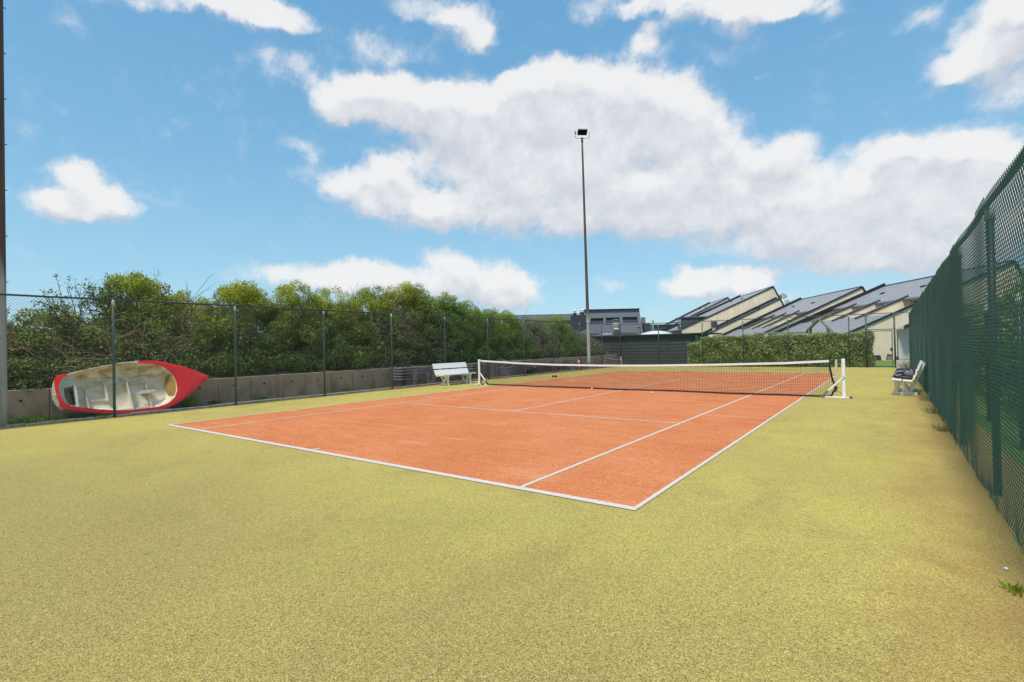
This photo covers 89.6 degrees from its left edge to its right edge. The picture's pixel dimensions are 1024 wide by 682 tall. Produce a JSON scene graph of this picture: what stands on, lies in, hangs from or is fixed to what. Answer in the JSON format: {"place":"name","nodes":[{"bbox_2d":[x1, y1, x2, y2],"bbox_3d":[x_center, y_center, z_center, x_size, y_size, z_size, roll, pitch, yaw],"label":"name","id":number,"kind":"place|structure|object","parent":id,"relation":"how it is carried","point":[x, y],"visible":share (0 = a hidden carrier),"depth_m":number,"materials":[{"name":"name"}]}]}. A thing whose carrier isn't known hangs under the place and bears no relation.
{"place":"outdoors","nodes":[
{"label":"outdoors","id":0,"kind":"place"},
{"bbox_2d":[7,329,601,390],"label":"dune bank","id":1,"kind":"structure","parent":0,"point":[283,371],"depth_m":19.23,"materials":[{"name":"green plant"}]},
{"bbox_2d":[7,305,48,358],"bbox_3d":[-13.085,-0.398,13.474,1.599,1.832,1.458,-2,-1,36],"label":"hawthorn","id":2,"kind":"object","parent":1,"relation":"on","point":[25,323],"visible":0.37,"depth_m":13.40,"materials":[{"name":"green plant"}]},
{"bbox_2d":[7,320,50,389],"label":"bramble","id":3,"kind":"object","parent":1,"relation":"on","point":[11,372],"visible":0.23,"depth_m":12.93,"materials":[{"name":"green plant"}]},
{"bbox_2d":[7,307,135,392],"bbox_3d":[-12.638,0.303,14.209,3.611,2.620,3.718,-2,-1,36],"label":"bramble","id":4,"kind":"object","parent":1,"relation":"on","point":[62,356],"visible":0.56,"depth_m":13.67,"materials":[{"name":"green plant"}]},
{"bbox_2d":[30,273,101,335],"bbox_3d":[-12.412,-0.782,13.928,1.557,2.181,1.767,-1,-1,-13],"label":"hawthorn","id":5,"kind":"object","parent":4,"relation":"on","point":[64,311],"visible":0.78,"depth_m":14.05,"materials":[{"name":"green plant"}]},
{"bbox_2d":[52,310,209,373],"bbox_3d":[-11.552,0.322,15.527,3.592,2.707,4.068,-2,-1,36],"label":"bramble","id":6,"kind":"object","parent":1,"relation":"on","point":[146,334],"visible":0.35,"depth_m":15.16,"materials":[{"name":"green plant"}]},
{"bbox_2d":[93,270,264,371],"bbox_3d":[-11.366,-0.409,16.807,4.451,3.989,4.636,-1,-1,10],"label":"shrub","id":7,"kind":"object","parent":1,"relation":"on","point":[138,279],"visible":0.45,"depth_m":16.14,"materials":[{"name":"green plant"}]},
{"bbox_2d":[74,272,151,336],"bbox_3d":[-11.839,-1.062,15.405,1.671,1.940,1.826,-2,-1,36],"label":"hawthorn","id":8,"kind":"object","parent":7,"relation":"on","point":[126,295],"visible":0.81,"depth_m":15.26,"materials":[{"name":"green plant"}]},
{"bbox_2d":[145,285,258,376],"bbox_3d":[-10.669,-0.202,17.229,3.724,3.559,3.282,-2,-1,36],"label":"shrub","id":9,"kind":"object","parent":1,"relation":"on","point":[223,353],"visible":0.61,"depth_m":16.84,"materials":[{"name":"green plant"}]},
{"bbox_2d":[196,279,309,375],"bbox_3d":[-9.351,-0.371,18.945,4.134,3.792,3.676,-2,-1,36],"label":"shrub","id":10,"kind":"object","parent":1,"relation":"on","point":[248,296],"visible":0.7,"depth_m":18.26,"materials":[{"name":"green plant"}]},
{"bbox_2d":[254,280,347,372],"bbox_3d":[-8.230,-0.417,20.628,3.773,3.938,3.856,-2,-1,36],"label":"shrub","id":11,"kind":"object","parent":1,"relation":"on","point":[308,340],"visible":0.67,"depth_m":19.65,"materials":[{"name":"green plant"}]},
{"bbox_2d":[297,286,389,369],"bbox_3d":[-7.101,-0.510,21.334,3.398,3.947,3.456,-2,-1,36],"label":"shrub","id":12,"kind":"object","parent":1,"relation":"on","point":[331,306],"visible":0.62,"depth_m":21.13,"materials":[{"name":"green plant"}]},
{"bbox_2d":[341,284,422,366],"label":"shrub","id":13,"kind":"object","parent":1,"relation":"on","point":[381,305],"visible":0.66,"depth_m":22.72,"materials":[{"name":"green plant"}]},
{"bbox_2d":[378,281,469,364],"bbox_3d":[-4.710,-0.766,24.868,5.017,4.439,5.430,-2,-1,36],"label":"shrub","id":14,"kind":"object","parent":1,"relation":"on","point":[409,296],"visible":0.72,"depth_m":24.52,"materials":[{"name":"green plant"}]},
{"bbox_2d":[427,290,495,362],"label":"shrub","id":15,"kind":"object","parent":1,"relation":"on","point":[445,305],"visible":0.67,"depth_m":26.45,"materials":[{"name":"green plant"}]},
{"bbox_2d":[456,300,515,360],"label":"shrub","id":16,"kind":"object","parent":1,"relation":"on","point":[472,312],"visible":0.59,"depth_m":28.33,"materials":[{"name":"green plant"}]},
{"bbox_2d":[488,307,558,359],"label":"shrub","id":17,"kind":"object","parent":1,"relation":"on","point":[515,338],"visible":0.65,"depth_m":30.40,"materials":[{"name":"green plant"}]},
{"bbox_2d":[515,315,565,361],"bbox_3d":[1.197,-0.132,33.070,3.660,3.261,5.264,-2,-1,36],"label":"sea buckthorn","id":18,"kind":"object","parent":1,"relation":"on","point":[534,336],"visible":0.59,"depth_m":32.38,"materials":[{"name":"green plant"}]},
{"bbox_2d":[535,314,584,357],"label":"shrub","id":19,"kind":"object","parent":1,"relation":"on","point":[562,341],"visible":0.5,"depth_m":34.91,"materials":[{"name":"green plant"}]},
{"bbox_2d":[563,328,609,355],"bbox_3d":[4.982,0.213,37.789,5.303,2.555,3.276,-1,-1,-45],"label":"sea buckthorn","id":20,"kind":"object","parent":1,"relation":"on","point":[596,349],"visible":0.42,"depth_m":37.27,"materials":[{"name":"green plant"}]},
{"bbox_2d":[23,366,605,423],"bbox_3d":[-9.858,1.951,14.436,1.080,0.001,62.500,-2,-1,36],"label":"soil strip","id":21,"kind":"object","parent":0,"point":[293,396],"visible":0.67,"depth_m":18.01,"materials":[{"name":"brown soil"}]},
{"bbox_2d":[0,0,9,425],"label":"floodlight pole","id":22,"kind":"object","parent":21,"relation":"on","point":[3,236],"visible":0.94,"depth_m":11.57,"materials":[{"name":"silver metal"}]},
{"bbox_2d":[8,414,47,424],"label":"weed","id":23,"kind":"object","parent":21,"relation":"on","point":[18,420],"visible":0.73,"depth_m":12.24,"materials":[{"name":"green plant"}]},
{"bbox_2d":[42,413,75,420],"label":"weed","id":24,"kind":"object","parent":21,"relation":"on","point":[61,418],"visible":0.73,"depth_m":12.69,"materials":[{"name":"green plant"}]},
{"bbox_2d":[52,360,208,414],"bbox_3d":[-10.271,1.314,14.129,0.527,1.493,3.596,-28,-16,33],"label":"dinghy","id":25,"kind":"object","parent":21,"relation":"on","point":[169,402],"visible":0.74,"depth_m":13.99,"materials":[{"name":"red paint"}]},
{"bbox_2d":[178,395,200,407],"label":"weed","id":26,"kind":"object","parent":21,"relation":"on","point":[186,401],"visible":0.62,"depth_m":14.85,"materials":[{"name":"green plant"}]},
{"bbox_2d":[207,400,221,403],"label":"weed","id":27,"kind":"object","parent":21,"relation":"on","point":[215,402],"visible":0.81,"depth_m":15.78,"materials":[{"name":"green plant"}]},
{"bbox_2d":[256,394,268,398],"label":"weed","id":28,"kind":"object","parent":21,"relation":"on","point":[262,397],"visible":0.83,"depth_m":16.99,"materials":[{"name":"green plant"}]},
{"bbox_2d":[8,355,616,420],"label":"retaining wall","id":29,"kind":"structure","parent":21,"relation":"on","point":[301,378],"depth_m":17.70,"materials":[{"name":"concrete"}]},
{"bbox_2d":[393,377,435,385],"bbox_3d":[-4.128,1.727,21.988,0.690,0.390,2.080,-2,-1,36],"label":"sun lounger","id":30,"kind":"object","parent":21,"relation":"on","point":[403,384],"visible":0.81,"depth_m":21.83,"materials":[{"name":"plastic"}]},
{"bbox_2d":[394,375,436,383],"bbox_3d":[-4.160,1.616,21.982,0.690,0.390,2.080,-2,-1,36],"label":"sun lounger","id":31,"kind":"object","parent":30,"relation":"on","point":[434,380],"visible":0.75,"depth_m":21.72,"materials":[{"name":"plastic"}]},
{"bbox_2d":[393,372,437,380],"bbox_3d":[-4.136,1.504,21.991,0.690,0.390,2.080,-2,-1,36],"label":"sun lounger","id":32,"kind":"object","parent":31,"relation":"on","point":[418,373],"visible":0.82,"depth_m":21.81,"materials":[{"name":"plastic"}]},
{"bbox_2d":[393,369,435,377],"bbox_3d":[-4.149,1.392,21.997,0.690,0.390,2.080,-2,-1,36],"label":"sun lounger","id":33,"kind":"object","parent":32,"relation":"on","point":[413,370],"visible":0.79,"depth_m":21.57,"materials":[{"name":"plastic"}]},
{"bbox_2d":[390,367,434,375],"bbox_3d":[-4.165,1.280,21.987,0.690,0.390,2.080,-2,-1,36],"label":"sun lounger","id":34,"kind":"object","parent":33,"relation":"on","point":[405,368],"visible":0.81,"depth_m":21.61,"materials":[{"name":"plastic"}]},
{"bbox_2d":[437,375,465,381],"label":"sun lounger","id":35,"kind":"object","parent":21,"relation":"on","point":[455,377],"visible":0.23,"depth_m":23.69,"materials":[{"name":"plastic"}]},
{"bbox_2d":[471,372,497,378],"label":"sun lounger","id":36,"kind":"object","parent":21,"relation":"on","point":[483,375],"visible":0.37,"depth_m":25.50,"materials":[{"name":"plastic"}]},
{"bbox_2d":[469,370,499,376],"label":"sun lounger","id":37,"kind":"object","parent":36,"relation":"on","point":[484,372],"visible":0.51,"depth_m":25.44,"materials":[{"name":"plastic"}]},
{"bbox_2d":[468,367,499,374],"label":"sun lounger","id":38,"kind":"object","parent":37,"relation":"on","point":[484,369],"visible":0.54,"depth_m":25.46,"materials":[{"name":"plastic"}]},
{"bbox_2d":[467,365,499,371],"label":"sun lounger","id":39,"kind":"object","parent":38,"relation":"on","point":[484,366],"visible":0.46,"depth_m":25.31,"materials":[{"name":"plastic"}]},
{"bbox_2d":[466,363,499,369],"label":"sun lounger","id":40,"kind":"object","parent":39,"relation":"on","point":[482,364],"visible":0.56,"depth_m":25.16,"materials":[{"name":"plastic"}]},
{"bbox_2d":[501,368,531,376],"bbox_3d":[0.240,1.698,27.884,0.690,0.390,2.080,-2,-1,36],"label":"sun lounger","id":41,"kind":"object","parent":21,"relation":"on","point":[516,371],"visible":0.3,"depth_m":27.79,"materials":[{"name":"plastic"}]},
{"bbox_2d":[500,366,530,374],"bbox_3d":[0.246,1.586,27.892,0.690,0.390,2.080,-2,-1,36],"label":"sun lounger","id":42,"kind":"object","parent":41,"relation":"on","point":[515,370],"visible":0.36,"depth_m":27.65,"materials":[{"name":"plastic"}]},
{"bbox_2d":[500,364,528,372],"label":"sun lounger","id":43,"kind":"object","parent":42,"relation":"on","point":[512,369],"visible":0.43,"depth_m":27.43,"materials":[{"name":"plastic"}]},
{"bbox_2d":[500,362,531,370],"bbox_3d":[0.245,1.362,27.921,0.690,0.390,2.080,-2,-1,36],"label":"sun lounger","id":44,"kind":"object","parent":43,"relation":"on","point":[514,366],"visible":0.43,"depth_m":27.48,"materials":[{"name":"plastic"}]},
{"bbox_2d":[501,360,531,367],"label":"sun lounger","id":45,"kind":"object","parent":44,"relation":"on","point":[515,364],"visible":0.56,"depth_m":27.72,"materials":[{"name":"plastic"}]},
{"bbox_2d":[523,362,552,373],"bbox_3d":[1.536,1.532,29.701,0.768,0.666,2.100,-2,-1,36],"label":"covered heap","id":46,"kind":"object","parent":21,"relation":"on","point":[535,367],"visible":0.47,"depth_m":29.28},
{"bbox_2d":[575,128,590,367],"bbox_3d":[4.809,-6.131,34.152,1.002,15.946,0.459,-1,-1,-5],"label":"floodlight pole","id":47,"kind":"object","parent":21,"relation":"on","point":[580,131],"visible":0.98,"depth_m":34.18,"materials":[{"name":"silver metal"}]},
{"bbox_2d":[0,366,1023,681],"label":"turf","id":48,"kind":"structure","parent":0,"point":[370,580],"depth_m":3.79,"materials":[{"name":"plant"}]},
{"bbox_2d":[0,293,620,426],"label":"chain link fence","id":49,"kind":"object","parent":48,"relation":"on","point":[113,354],"visible":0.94,"depth_m":15.44,"materials":[{"name":"grey metal"}]},
{"bbox_2d":[0,364,624,428],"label":"kerb","id":50,"kind":"structure","parent":48,"relation":"on","point":[108,416],"depth_m":15.08,"materials":[{"name":"grey concrete"}]},
{"bbox_2d":[90,413,110,418],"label":"weed","id":51,"kind":"object","parent":50,"relation":"on","point":[100,415],"visible":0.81,"depth_m":12.96,"materials":[{"name":"green plant"}]},
{"bbox_2d":[432,362,475,385],"bbox_3d":[-2.501,1.411,22.277,0.744,0.920,2.020,-2,-1,38],"label":"bench","id":52,"kind":"object","parent":48,"relation":"on","point":[447,373],"visible":1,"depth_m":22.27,"materials":[{"name":"white paint"}]},
{"bbox_2d":[476,359,488,384],"bbox_3d":[-1.215,1.301,21.415,0.729,1.070,0.440,-2,-1,36],"label":"net post","id":53,"kind":"object","parent":48,"relation":"on","point":[479,376],"visible":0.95,"depth_m":21.47,"materials":[{"name":"white metal"}]},
{"bbox_2d":[168,371,834,510],"bbox_3d":[3.811,1.689,17.709,10.970,0.001,23.770,-2,-1,36],"label":"court","id":54,"kind":"object","parent":48,"relation":"on","point":[510,446],"visible":1,"depth_m":9.99,"materials":[{"name":"orange soil"}]},
{"bbox_2d":[169,371,839,509],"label":"court lines","id":55,"kind":"object","parent":54,"relation":"on","point":[523,487],"visible":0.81,"depth_m":7.19,"materials":[{"name":"white paint"}]},
{"bbox_2d":[35,406,983,678],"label":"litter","id":56,"kind":"object","parent":48,"relation":"on","point":[533,568],"visible":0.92,"depth_m":4.07,"materials":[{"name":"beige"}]},
{"bbox_2d":[621,312,908,367],"bbox_3d":[14.596,0.126,32.487,16.601,3.032,0.084,-2,-1,36],"label":"chain link fence","id":57,"kind":"object","parent":48,"relation":"on","point":[788,342],"visible":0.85,"depth_m":30.99,"materials":[{"name":"green metal"}]},
{"bbox_2d":[868,330,892,366],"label":"gate","id":58,"kind":"structure","parent":57,"relation":"attached to","point":[874,341],"depth_m":28.29,"materials":[{"name":"green metal"}]},
{"bbox_2d":[821,359,852,398],"bbox_3d":[8.816,1.016,14.014,0.729,1.070,0.440,-2,-1,36],"label":"net post","id":59,"kind":"object","parent":48,"relation":"on","point":[843,379],"visible":1,"depth_m":13.89,"materials":[{"name":"white metal"}]},
{"bbox_2d":[480,360,836,396],"bbox_3d":[3.740,1.172,17.732,12.606,1.046,0.140,-2,-1,36],"label":"tennis net","id":60,"kind":"object","parent":59,"relation":"attached to","point":[583,366],"visible":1,"depth_m":16.57,"materials":[{"name":"black fabric"}]},
{"bbox_2d":[835,359,837,391],"bbox_3d":[8.889,1.010,14.031,0.174,1.021,0.040,-2,-1,40],"label":"batten","id":61,"kind":"object","parent":59,"relation":"hanging from","point":[836,373],"visible":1,"depth_m":14.05,"materials":[{"name":"white wood"}]},
{"bbox_2d":[892,360,925,395],"bbox_3d":[11.450,1.045,14.839,0.744,0.920,2.020,-2,-1,38],"label":"bench","id":62,"kind":"object","parent":48,"relation":"on","point":[910,390],"visible":0.84,"depth_m":14.32,"materials":[{"name":"white paint"}]},
{"bbox_2d":[892,368,916,378],"bbox_3d":[11.062,0.901,14.553,0.550,0.290,0.741,-2,-1,32],"label":"sports bag","id":63,"kind":"object","parent":62,"relation":"on","point":[904,373],"visible":0.99,"depth_m":14.31,"materials":[{"name":"black fabric"}]},
{"bbox_2d":[916,391,932,400],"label":"grass tuft","id":64,"kind":"object","parent":48,"relation":"on","point":[923,396],"visible":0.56,"depth_m":12.97,"materials":[{"name":"green plant"}]},
{"bbox_2d":[921,405,939,413],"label":"grass tuft","id":65,"kind":"object","parent":48,"relation":"on","point":[931,410],"visible":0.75,"depth_m":10.77,"materials":[{"name":"green plant"}]},
{"bbox_2d":[931,423,952,431],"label":"grass tuft","id":66,"kind":"object","parent":48,"relation":"on","point":[943,429],"visible":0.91,"depth_m":8.66,"materials":[{"name":"green plant"}]},
{"bbox_2d":[909,146,1023,552],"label":"chain link fence","id":67,"kind":"object","parent":48,"relation":"on","point":[939,310],"visible":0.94,"depth_m":5.17,"materials":[{"name":"green metal"}]},
{"bbox_2d":[998,579,1023,595],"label":"weed","id":68,"kind":"object","parent":48,"relation":"on","point":[1016,589],"visible":1,"depth_m":3.18,"materials":[{"name":"green plant"}]},
{"bbox_2d":[3,0,1023,335],"label":"sky","id":69,"kind":"structure","parent":0,"point":[732,148],"materials":[{"name":"blue"}]},
{"bbox_2d":[413,308,653,339],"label":"grey building","id":70,"kind":"structure","parent":0,"point":[609,316],"depth_m":75.97,"materials":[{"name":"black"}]},
{"bbox_2d":[617,364,660,364],"bbox_3d":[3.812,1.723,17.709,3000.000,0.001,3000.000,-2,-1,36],"label":"ground","id":71,"kind":"structure","parent":0,"point":[639,364],"depth_m":40.01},
{"bbox_2d":[580,329,599,334],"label":"parasol","id":72,"kind":"object","parent":71,"relation":"on","point":[593,332],"visible":0.26,"depth_m":47.19,"materials":[{"name":"grey fabric"}]},
{"bbox_2d":[613,327,636,334],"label":"parasol","id":73,"kind":"object","parent":71,"relation":"on","point":[629,331],"visible":0.51,"depth_m":47.13,"materials":[{"name":"grey fabric"}]},
{"bbox_2d":[583,332,721,363],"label":"garden shed","id":74,"kind":"structure","parent":71,"relation":"on","point":[647,353],"depth_m":39.14,"materials":[{"name":"black wood"}]},
{"bbox_2d":[613,319,619,334],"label":"vent flue","id":75,"kind":"object","parent":74,"relation":"on","point":[616,329],"visible":0.83,"depth_m":42.06,"materials":[{"name":"grey metal"}]},
{"bbox_2d":[637,327,640,334],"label":"timber post","id":76,"kind":"object","parent":74,"relation":"on","point":[638,330],"visible":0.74,"depth_m":41.95,"materials":[{"name":"wood"}]},
{"bbox_2d":[703,297,783,336],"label":"terraced house","id":77,"kind":"structure","parent":71,"relation":"on","point":[763,308],"depth_m":70.61,"materials":[{"name":"grey stone"}]},
{"bbox_2d":[780,293,788,303],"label":"distant tree","id":78,"kind":"object","parent":71,"relation":"on","point":[784,294],"visible":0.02,"depth_m":83.04,"materials":[{"name":"grey plant"}]},
{"bbox_2d":[768,260,1014,359],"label":"terraced house","id":79,"kind":"structure","parent":71,"relation":"on","point":[903,296],"depth_m":42.46,"materials":[{"name":"cream painted render"},{"name":"grey roofing"},{"name":"dark glass"}]},
{"bbox_2d":[897,333,909,359],"bbox_3d":[29.160,0.380,38.232,1.051,2.100,0.070,-1,-1,8],"label":"garage door","id":80,"kind":"structure","parent":79,"relation":"in","point":[901,340],"depth_m":38.22,"materials":[{"name":"silver metal"}]},
{"bbox_2d":[641,331,672,334],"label":"canvas dome","id":81,"kind":"structure","parent":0,"point":[653,332],"depth_m":44.13,"materials":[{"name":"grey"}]},
{"bbox_2d":[651,297,729,330],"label":"terraced house","id":82,"kind":"structure","parent":0,"point":[696,311],"depth_m":89.04,"materials":[{"name":"grey stone"}]},
{"bbox_2d":[665,286,779,333],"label":"terraced house","id":83,"kind":"structure","parent":0,"point":[732,307],"depth_m":72.43,"materials":[{"name":"grey stone"}]},
{"bbox_2d":[721,286,865,341],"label":"terraced house","id":84,"kind":"structure","parent":0,"point":[800,306],"depth_m":58.81,"materials":[{"name":"cream painted render"},{"name":"grey roofing"},{"name":"dark glass"}]},
{"bbox_2d":[721,360,1023,464],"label":"lawn","id":85,"kind":"structure","parent":0,"point":[883,363],"depth_m":11.49,"materials":[{"name":"green plant"}]},
{"bbox_2d":[707,356,800,366],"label":"bush","id":86,"kind":"object","parent":85,"relation":"on","point":[721,362],"visible":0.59,"depth_m":33.13,"materials":[{"name":"green plant"}]},
{"bbox_2d":[683,330,875,366],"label":"clipped hedge","id":87,"kind":"object","parent":85,"relation":"on","point":[815,345],"visible":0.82,"depth_m":31.68,"materials":[{"name":"green plant"}]},
{"bbox_2d":[753,331,807,341],"bbox_3d":[19.411,0.447,37.262,3.558,2.280,1.702,-2,-1,36],"label":"swing frame","id":88,"kind":"object","parent":85,"relation":"on","point":[779,333],"visible":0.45,"depth_m":37.31,"materials":[{"name":"grey metal"}]},
{"bbox_2d":[805,318,832,334],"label":"play tower","id":89,"kind":"structure","parent":85,"relation":"on","point":[816,322],"depth_m":35.65,"materials":[{"name":"grey"}]},
{"bbox_2d":[953,272,1023,414],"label":"tall hedge","id":90,"kind":"object","parent":85,"relation":"on","point":[982,355],"visible":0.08,"depth_m":12.08,"materials":[{"name":"green plant"}]},
{"bbox_2d":[954,293,1023,450],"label":"garden fence","id":91,"kind":"object","parent":85,"relation":"on","point":[986,323],"visible":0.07,"depth_m":7.20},
{"bbox_2d":[881,360,909,367],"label":"path","id":92,"kind":"structure","parent":0,"point":[897,361],"depth_m":32.43,"materials":[{"name":"beige concrete"}]},
{"bbox_2d":[895,358,910,367],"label":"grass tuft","id":93,"kind":"object","parent":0,"point":[905,365],"visible":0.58,"depth_m":26.51,"materials":[{"name":"green plant"}]}
]}

